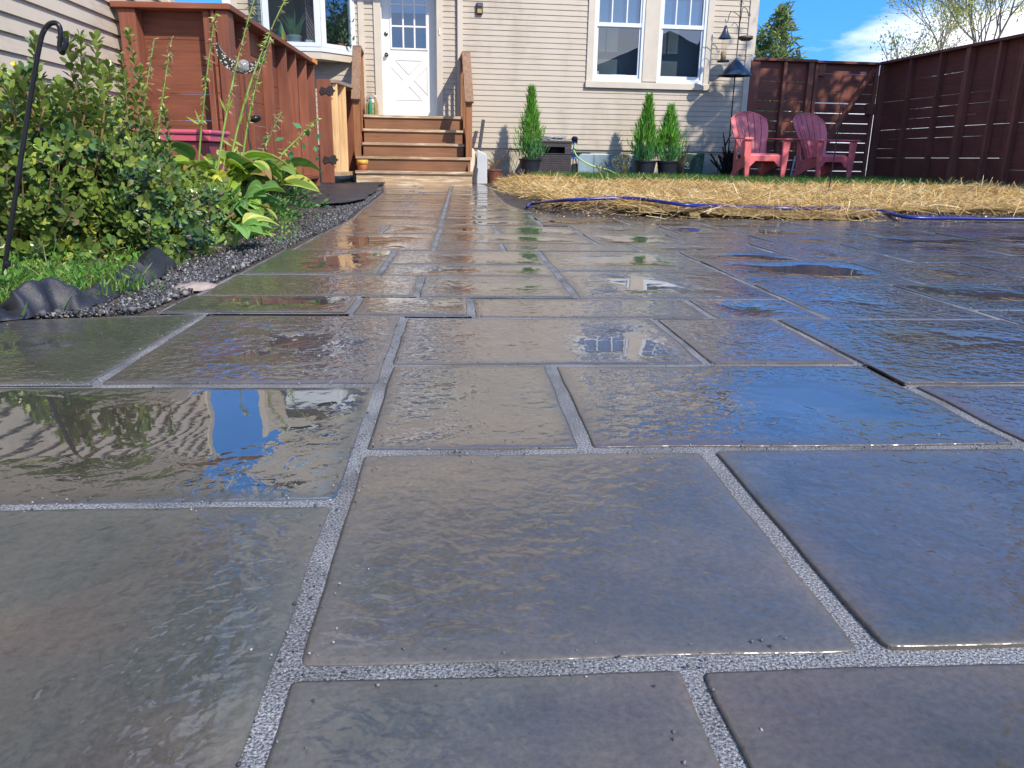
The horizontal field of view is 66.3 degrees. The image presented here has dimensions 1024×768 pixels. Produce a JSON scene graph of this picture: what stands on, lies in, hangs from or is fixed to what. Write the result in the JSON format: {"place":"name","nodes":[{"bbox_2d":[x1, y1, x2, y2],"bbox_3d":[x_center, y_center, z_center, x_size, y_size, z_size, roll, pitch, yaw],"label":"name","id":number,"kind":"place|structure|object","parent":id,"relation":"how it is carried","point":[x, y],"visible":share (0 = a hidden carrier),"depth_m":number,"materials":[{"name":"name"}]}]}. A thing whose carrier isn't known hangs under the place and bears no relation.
{"place":"outdoors","nodes":[
{"label":"outdoors","id":0,"kind":"place"},
{"bbox_2d":[132,129,229,171],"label":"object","id":1,"kind":"object","parent":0,"point":[210,141],"visible":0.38,"depth_m":5.29,"materials":[{"name":"pink plastic"}]},
{"bbox_2d":[337,175,353,180],"bbox_3d":[-2.677,-3.311,12.584,0.284,0.107,0.240,1,16,0],"label":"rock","id":2,"kind":"object","parent":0,"point":[346,178],"visible":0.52,"depth_m":12.51,"materials":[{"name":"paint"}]},
{"bbox_2d":[0,184,1023,767],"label":"patio","id":3,"kind":"structure","parent":0,"point":[886,580],"depth_m":0.91,"materials":[{"name":"stone"}]},
{"bbox_2d":[351,45,473,185],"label":"stairs","id":4,"kind":"structure","parent":3,"relation":"on","point":[438,149],"depth_m":11.30,"materials":[{"name":"brown wood"}]},
{"bbox_2d":[357,160,367,169],"bbox_3d":[-2.084,-3.056,10.942,0.160,0.145,0.160,1,16,0],"label":"painted pot","id":5,"kind":"object","parent":4,"relation":"on","point":[362,164],"visible":0.97,"depth_m":10.89,"materials":[{"name":"orange ceramic"}]},
{"bbox_2d":[366,99,367,114],"bbox_3d":[-2.212,-4.237,12.012,0.064,0.246,0.064,1,16,0],"label":"bottle","id":6,"kind":"object","parent":4,"relation":"on","point":[367,107],"visible":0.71,"depth_m":11.98,"materials":[{"name":"orange plastic"}]},
{"bbox_2d":[368,97,372,114],"bbox_3d":[-2.165,-4.239,11.975,0.064,0.273,0.064,1,16,0],"label":"bottle","id":7,"kind":"object","parent":4,"relation":"on","point":[370,111],"visible":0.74,"depth_m":11.96,"materials":[{"name":"green glass"}]},
{"bbox_2d":[374,95,377,114],"bbox_3d":[-2.089,-4.265,12.019,0.064,0.300,0.064,1,16,0],"label":"bottle","id":8,"kind":"object","parent":4,"relation":"on","point":[375,107],"visible":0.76,"depth_m":12.00,"materials":[{"name":"beige glass"}]},
{"bbox_2d":[7,248,1023,766],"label":"grit","id":9,"kind":"object","parent":3,"relation":"on","point":[495,456],"visible":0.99,"depth_m":1.11,"materials":[{"name":"grey gravel"}]},
{"bbox_2d":[0,175,1023,322],"bbox_3d":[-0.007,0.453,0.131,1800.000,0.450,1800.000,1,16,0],"label":"ground","id":10,"kind":"structure","parent":0,"point":[515,201],"depth_m":5.53,"materials":[{"name":"soil"}]},
{"bbox_2d":[0,20,68,285],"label":"shepherd hook","id":11,"kind":"object","parent":10,"relation":"on","point":[62,43],"visible":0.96,"depth_m":2.01,"materials":[{"name":"black metal"}]},
{"bbox_2d":[0,277,92,320],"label":"landscape fabric","id":12,"kind":"object","parent":10,"relation":"on","point":[34,295],"visible":0.98,"depth_m":1.92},
{"bbox_2d":[0,29,147,263],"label":"evergreen shrub","id":13,"kind":"object","parent":10,"relation":"on","point":[58,195],"visible":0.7,"depth_m":2.63,"materials":[{"name":"green plant"}]},
{"bbox_2d":[0,238,167,314],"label":"weedy grass","id":14,"kind":"structure","parent":10,"relation":"on","point":[84,279],"depth_m":2.27,"materials":[{"name":"green plant"}]},
{"bbox_2d":[0,0,173,145],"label":"garage building","id":15,"kind":"structure","parent":10,"relation":"on","point":[19,19],"depth_m":4.86,"materials":[{"name":"beige plastic"}]},
{"bbox_2d":[0,27,248,264],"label":"evergreen shrub","id":16,"kind":"object","parent":10,"relation":"on","point":[172,213],"visible":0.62,"depth_m":2.91,"materials":[{"name":"green plant"}]},
{"bbox_2d":[80,246,176,305],"bbox_3d":[-1.177,-0.338,2.360,0.148,0.073,0.801,-1,16,-7],"label":"landscape fabric","id":17,"kind":"object","parent":10,"relation":"on","point":[159,266],"visible":0.71,"depth_m":2.40,"materials":[{"name":"black fabric"}]},
{"bbox_2d":[138,38,158,132],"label":"flower stalk","id":18,"kind":"object","parent":10,"relation":"on","point":[149,68],"visible":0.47,"depth_m":4.30,"materials":[{"name":"green plant"}]},
{"bbox_2d":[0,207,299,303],"bbox_3d":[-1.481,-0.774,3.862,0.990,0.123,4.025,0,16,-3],"label":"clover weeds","id":19,"kind":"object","parent":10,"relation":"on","point":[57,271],"visible":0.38,"depth_m":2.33,"materials":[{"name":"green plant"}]},
{"bbox_2d":[156,36,175,135],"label":"flower stalk","id":20,"kind":"object","parent":10,"relation":"on","point":[170,54],"visible":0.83,"depth_m":4.31,"materials":[{"name":"green plant"}]},
{"bbox_2d":[187,14,219,169],"bbox_3d":[-1.606,-1.415,4.120,0.279,0.964,0.073,7,17,21],"label":"flower stalk","id":21,"kind":"object","parent":10,"relation":"on","point":[201,121],"visible":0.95,"depth_m":4.07,"materials":[{"name":"green plant"}]},
{"bbox_2d":[26,187,381,318],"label":"gravel","id":22,"kind":"structure","parent":10,"relation":"on","point":[226,265],"depth_m":2.76,"materials":[{"name":"grey gravel"}]},
{"bbox_2d":[175,282,216,290],"bbox_3d":[-0.957,-0.297,2.362,0.140,0.012,0.139,-6,17,-22],"label":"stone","id":23,"kind":"object","parent":22,"relation":"on","point":[198,286],"visible":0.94,"depth_m":2.34,"materials":[{"name":"beige stone"}]},
{"bbox_2d":[109,1,319,187],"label":"wooden screen","id":24,"kind":"object","parent":10,"relation":"on","point":[286,87],"visible":0.58,"depth_m":5.95,"materials":[{"name":"brown wood"}]},
{"bbox_2d":[316,79,362,182],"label":"gate","id":25,"kind":"structure","parent":24,"relation":"attached to","point":[336,128],"depth_m":10.38,"materials":[{"name":"brown wood"}]},
{"bbox_2d":[160,141,287,192],"bbox_3d":[-1.594,-1.111,4.313,0.748,0.416,0.745,-12,20,-37],"label":"hosta","id":26,"kind":"object","parent":10,"relation":"on","point":[258,165],"visible":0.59,"depth_m":4.17,"materials":[{"name":"green plant"}]},
{"bbox_2d":[216,0,256,170],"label":"flower stalk","id":27,"kind":"object","parent":10,"relation":"on","point":[226,109],"visible":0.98,"depth_m":4.13,"materials":[{"name":"green plant"}]},
{"bbox_2d":[216,42,267,149],"bbox_3d":[-1.623,-1.504,4.830,0.299,1.101,0.083,1,16,0],"label":"moon light","id":28,"kind":"object","parent":10,"relation":"on","point":[227,62],"visible":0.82,"depth_m":4.70,"materials":[{"name":"metal"}]},
{"bbox_2d":[212,180,285,224],"bbox_3d":[-1.408,-0.890,3.898,0.556,0.249,0.556,1,16,0],"label":"hosta","id":29,"kind":"object","parent":10,"relation":"on","point":[256,194],"visible":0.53,"depth_m":3.84,"materials":[{"name":"green plant"}]},
{"bbox_2d":[231,36,273,191],"bbox_3d":[-1.431,-1.442,4.332,0.287,0.902,0.078,-6,18,-23],"label":"flower stalk","id":30,"kind":"object","parent":10,"relation":"on","point":[253,94],"visible":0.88,"depth_m":4.30,"materials":[{"name":"green plant"}]},
{"bbox_2d":[228,213,279,247],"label":"hosta","id":31,"kind":"object","parent":10,"relation":"on","point":[254,224],"visible":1,"depth_m":3.24,"materials":[{"name":"green plant"}]},
{"bbox_2d":[220,0,288,169],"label":"flower stalk","id":32,"kind":"object","parent":10,"relation":"on","point":[245,99],"visible":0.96,"depth_m":4.22,"materials":[{"name":"green plant"}]},
{"bbox_2d":[189,154,323,197],"bbox_3d":[-1.615,-1.225,4.815,0.847,0.357,0.618,5,17,15],"label":"hosta","id":33,"kind":"object","parent":10,"relation":"on","point":[300,179],"visible":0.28,"depth_m":4.82,"materials":[{"name":"green plant"}]},
{"bbox_2d":[244,110,284,194],"bbox_3d":[-1.475,-1.372,4.656,0.273,0.490,0.083,-7,18,-25],"label":"flower stalk","id":34,"kind":"object","parent":10,"relation":"on","point":[265,147],"visible":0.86,"depth_m":4.65,"materials":[{"name":"green plant"}]},
{"bbox_2d":[224,161,329,210],"bbox_3d":[-1.606,-1.292,5.104,0.724,0.344,0.741,6,17,18],"label":"ground plant","id":35,"kind":"object","parent":10,"relation":"on","point":[293,195],"visible":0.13,"depth_m":5.14,"materials":[{"name":"green plant"}]},
{"bbox_2d":[241,193,320,222],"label":"ground plant","id":36,"kind":"object","parent":10,"relation":"on","point":[279,204],"visible":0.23,"depth_m":4.57,"materials":[{"name":"green plant"}]},
{"bbox_2d":[241,118,321,194],"bbox_3d":[-1.348,-1.334,4.608,0.501,0.451,0.079,-8,18,-27],"label":"flower stalk","id":37,"kind":"object","parent":10,"relation":"on","point":[301,133],"visible":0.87,"depth_m":4.62,"materials":[{"name":"green plant"}]},
{"bbox_2d":[262,123,321,160],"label":"vine","id":38,"kind":"object","parent":10,"relation":"on","point":[296,125],"visible":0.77,"depth_m":4.69,"materials":[{"name":"green plant"}]},
{"bbox_2d":[273,182,381,204],"bbox_3d":[-1.993,-2.086,8.415,1.448,0.023,5.496,1,16,0],"label":"landscape fabric","id":39,"kind":"object","parent":10,"relation":"on","point":[353,191],"visible":0.53,"depth_m":8.00,"materials":[{"name":"grey fabric"}]},
{"bbox_2d":[470,148,475,183],"bbox_3d":[-0.617,-3.450,12.378,0.105,0.558,0.040,1,16,0],"label":"cream board","id":40,"kind":"object","parent":10,"relation":"on","point":[472,163],"visible":0.44,"depth_m":12.35,"materials":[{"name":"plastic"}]},
{"bbox_2d":[473,119,484,183],"bbox_3d":[-0.521,-3.657,12.351,0.060,0.985,0.401,7,17,19],"label":"black pipe","id":41,"kind":"object","parent":10,"relation":"on","point":[479,148],"visible":0.88,"depth_m":12.34,"materials":[{"name":"plastic"}]},
{"bbox_2d":[477,150,486,183],"bbox_3d":[-0.472,-3.416,12.342,0.160,0.516,0.060,1,16,0],"label":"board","id":42,"kind":"object","parent":10,"relation":"on","point":[482,167],"visible":1,"depth_m":12.32,"materials":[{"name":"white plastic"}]},
{"bbox_2d":[222,0,759,182],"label":"house","id":43,"kind":"structure","parent":10,"relation":"on","point":[558,54],"depth_m":12.46,"materials":[{"name":"beige plastic"}]},
{"bbox_2d":[282,11,305,41],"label":"house plant","id":44,"kind":"object","parent":43,"relation":"on","point":[294,30],"visible":0.9,"depth_m":11.53,"materials":[{"name":"green plant"}]},
{"bbox_2d":[277,22,287,40],"bbox_3d":[-3.364,-5.128,11.519,0.194,0.352,0.029,2,16,3],"label":"rainbow flag","id":45,"kind":"object","parent":44,"relation":"in","point":[282,32],"visible":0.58,"depth_m":11.52,"materials":[{"name":"multicoloured fabric"}]},
{"bbox_2d":[260,0,355,62],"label":"bay window","id":46,"kind":"structure","parent":43,"relation":"in","point":[319,18],"depth_m":11.79,"materials":[{"name":"beige paint"}]},
{"bbox_2d":[326,10,354,46],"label":"house plant","id":47,"kind":"object","parent":43,"relation":"on","point":[338,38],"visible":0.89,"depth_m":11.80,"materials":[{"name":"green plant"}]},
{"bbox_2d":[381,0,435,115],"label":"door","id":48,"kind":"structure","parent":43,"relation":"in","point":[408,26],"depth_m":12.31,"materials":[{"name":"white paint"}]},
{"bbox_2d":[585,0,715,90],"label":"window","id":49,"kind":"structure","parent":43,"relation":"in","point":[649,44],"depth_m":12.61,"materials":[{"name":"beige paint"}]},
{"bbox_2d":[486,153,515,182],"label":"dead potted plant","id":50,"kind":"object","parent":10,"relation":"on","point":[493,173],"visible":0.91,"depth_m":12.40,"materials":[{"name":"red ceramic"}]},
{"bbox_2d":[513,84,549,175],"bbox_3d":[0.269,-3.922,12.079,0.538,1.387,0.564,-10,19,-34],"label":"potted conifer","id":51,"kind":"object","parent":10,"relation":"on","point":[531,133],"visible":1,"depth_m":12.01,"materials":[{"name":"green plant"}]},
{"bbox_2d":[534,140,572,173],"bbox_3d":[0.642,-3.578,12.436,0.540,0.540,0.422,-2,16,-9],"label":"storage box","id":52,"kind":"object","parent":10,"relation":"on","point":[555,157],"visible":0.8,"depth_m":12.26,"materials":[{"name":"grey plastic"}]},
{"bbox_2d":[571,136,577,171],"bbox_3d":[1.012,-3.668,12.635,0.141,0.617,0.123,6,17,17],"label":"hose stand","id":53,"kind":"object","parent":10,"relation":"on","point":[574,139],"visible":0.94,"depth_m":12.58,"materials":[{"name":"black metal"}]},
{"bbox_2d":[573,150,614,172],"bbox_3d":[1.433,-3.545,12.608,0.911,0.409,0.132,2,16,4],"label":"garden hose","id":54,"kind":"object","parent":10,"relation":"on","point":[590,164],"visible":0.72,"depth_m":12.61,"materials":[{"name":"green rubber"}]},
{"bbox_2d":[593,163,608,173],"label":"young shrub","id":55,"kind":"object","parent":10,"relation":"on","point":[599,167],"visible":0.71,"depth_m":12.58,"materials":[{"name":"green plant"}]},
{"bbox_2d":[578,154,637,173],"bbox_3d":[1.629,-3.620,12.936,1.104,0.333,0.042,-1,16,-7],"label":"window cover","id":56,"kind":"object","parent":10,"relation":"on","point":[597,159],"depth_m":12.90,"materials":[{"name":"grey plastic"}]},
{"bbox_2d":[611,154,635,173],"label":"golden shrub","id":57,"kind":"object","parent":10,"relation":"on","point":[625,165],"visible":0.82,"depth_m":12.55,"materials":[{"name":"green plant"}]},
{"bbox_2d":[627,91,661,174],"bbox_3d":[2.089,-3.920,12.304,0.582,1.314,0.522,-4,17,-17],"label":"potted conifer","id":58,"kind":"object","parent":10,"relation":"on","point":[641,149],"visible":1,"depth_m":12.26,"materials":[{"name":"green plant"}]},
{"bbox_2d":[653,101,687,175],"bbox_3d":[2.489,-3.872,12.423,0.599,1.168,0.580,-2,16,-11],"label":"potted conifer","id":59,"kind":"object","parent":10,"relation":"on","point":[669,139],"visible":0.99,"depth_m":12.34,"materials":[{"name":"green plant"}]},
{"bbox_2d":[677,137,690,173],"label":"leafy weed","id":60,"kind":"object","parent":10,"relation":"on","point":[682,165],"visible":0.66,"depth_m":12.74,"materials":[{"name":"green plant"}]},
{"bbox_2d":[677,153,704,174],"bbox_3d":[2.934,-3.600,12.920,0.390,0.385,0.257,-1,16,-7],"label":"recycling bin","id":61,"kind":"object","parent":10,"relation":"on","point":[694,161],"visible":0.76,"depth_m":12.80,"materials":[{"name":"green plastic"}]},
{"bbox_2d":[710,132,740,174],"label":"cut shrub","id":62,"kind":"object","parent":10,"relation":"on","point":[724,161],"visible":0.62,"depth_m":12.87,"materials":[{"name":"black plant"}]},
{"bbox_2d":[717,0,752,173],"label":"feeder pole","id":63,"kind":"object","parent":10,"relation":"on","point":[735,68],"visible":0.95,"depth_m":12.24,"materials":[{"name":"black metal"}]},
{"bbox_2d":[717,25,731,62],"bbox_3d":[3.308,-5.319,12.206,0.210,0.575,0.210,-1,16,-7],"label":"tube feeder","id":64,"kind":"object","parent":63,"relation":"hanging from","point":[724,35],"visible":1,"depth_m":12.20,"materials":[{"name":"black metal"}]},
{"bbox_2d":[739,35,752,40],"bbox_3d":[3.645,-5.387,12.228,0.224,0.060,0.224,1,16,0],"label":"feeder tray","id":65,"kind":"object","parent":63,"relation":"attached to","point":[746,38],"visible":1,"depth_m":12.15,"materials":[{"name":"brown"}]},
{"bbox_2d":[477,168,1023,231],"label":"straw","id":66,"kind":"object","parent":10,"relation":"on","point":[735,192],"visible":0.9,"depth_m":6.92,"materials":[{"name":"beige plant"}]},
{"bbox_2d":[496,178,1023,219],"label":"straw","id":67,"kind":"object","parent":10,"relation":"on","point":[693,212],"visible":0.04,"depth_m":5.58,"materials":[{"name":"beige plant"}]},
{"bbox_2d":[729,111,793,178],"bbox_3d":[3.699,-3.625,11.908,0.761,1.026,0.880,-2,16,-9],"label":"lounge chair","id":68,"kind":"object","parent":10,"relation":"on","point":[750,154],"visible":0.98,"depth_m":12.04,"materials":[{"name":"red plastic"}]},
{"bbox_2d":[526,170,1009,186],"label":"grass","id":69,"kind":"structure","parent":10,"relation":"on","point":[801,178],"depth_m":11.01,"materials":[{"name":"green plant"}]},
{"bbox_2d":[526,196,1023,220],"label":"garden hose","id":70,"kind":"object","parent":10,"relation":"on","point":[528,205],"visible":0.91,"depth_m":5.59,"materials":[{"name":"blue rubber"}]},
{"bbox_2d":[528,203,1023,222],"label":"soil clods","id":71,"kind":"object","parent":10,"relation":"on","point":[898,219],"visible":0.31,"depth_m":5.72,"materials":[{"name":"brown soil"}]},
{"bbox_2d":[739,57,817,175],"bbox_3d":[4.435,-4.348,13.151,1.131,2.055,0.145,-1,16,-7],"label":"board fence","id":72,"kind":"object","parent":10,"relation":"on","point":[795,76],"visible":0.6,"depth_m":13.04,"materials":[{"name":"brown wood"}]},
{"bbox_2d":[802,60,881,176],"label":"fence gate","id":73,"kind":"structure","parent":72,"relation":"attached to","point":[837,76],"depth_m":13.21,"materials":[{"name":"brown wood"}]},
{"bbox_2d":[754,1,812,150],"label":"spruce tree","id":74,"kind":"object","parent":10,"relation":"on","point":[776,34],"visible":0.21,"depth_m":23.72,"materials":[{"name":"green plant"}]},
{"bbox_2d":[790,156,795,176],"bbox_3d":[4.514,-3.476,12.611,0.024,0.378,0.250,10,18,28],"label":"leaning rod","id":75,"kind":"object","parent":10,"relation":"on","point":[793,165],"visible":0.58,"depth_m":12.61,"materials":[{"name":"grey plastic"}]},
{"bbox_2d":[792,113,860,177],"bbox_3d":[4.738,-3.661,12.087,0.761,1.026,0.880,-5,17,-18],"label":"lounge chair","id":76,"kind":"object","parent":10,"relation":"on","point":[819,159],"visible":0.97,"depth_m":12.16,"materials":[{"name":"red plastic"}]},
{"bbox_2d":[828,103,842,189],"bbox_3d":[3.403,-2.446,8.263,0.053,0.967,0.012,1,16,0],"label":"garden stake","id":77,"kind":"object","parent":10,"relation":"on","point":[835,145],"visible":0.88,"depth_m":8.24,"materials":[{"name":"black metal"}]},
{"bbox_2d":[772,77,1020,167],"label":"outbuilding","id":78,"kind":"structure","parent":10,"relation":"on","point":[872,121],"depth_m":27.48,"materials":[{"name":"white paint"}]},
{"bbox_2d":[861,3,951,129],"bbox_3d":[9.271,-6.843,18.671,1.639,3.879,1.750,-2,16,-11],"label":"young tree","id":79,"kind":"object","parent":10,"relation":"on","point":[896,55],"visible":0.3,"depth_m":18.45,"materials":[{"name":"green plant"}]},
{"bbox_2d":[898,14,979,98],"bbox_3d":[11.015,-7.525,20.841,1.989,4.046,2.878,7,17,20],"label":"bare tree","id":80,"kind":"object","parent":10,"relation":"on","point":[945,41],"visible":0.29,"depth_m":20.10,"materials":[{"name":"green plant"}]},
{"bbox_2d":[866,33,1023,186],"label":"board fence","id":81,"kind":"object","parent":10,"relation":"on","point":[993,147],"visible":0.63,"depth_m":11.42,"materials":[{"name":"brown wood"}]},
{"bbox_2d":[876,0,1023,115],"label":"autumn tree","id":82,"kind":"object","parent":10,"relation":"on","point":[967,9],"visible":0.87,"depth_m":21.88,"materials":[{"name":"green plant"}]},
{"bbox_2d":[540,135,566,139],"bbox_3d":[0.647,-3.872,12.349,0.456,0.089,0.280,1,16,0],"label":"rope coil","id":83,"kind":"object","parent":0,"point":[553,138],"visible":0.84,"depth_m":12.26,"materials":[{"name":"white"}]},
{"bbox_2d":[174,0,1023,120],"label":"sky","id":84,"kind":"structure","parent":0,"point":[831,29],"materials":[{"name":"blue"}]},
{"bbox_2d":[787,169,865,175],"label":"driveway","id":85,"kind":"structure","parent":0,"point":[839,171],"depth_m":23.88,"materials":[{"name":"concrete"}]}
]}

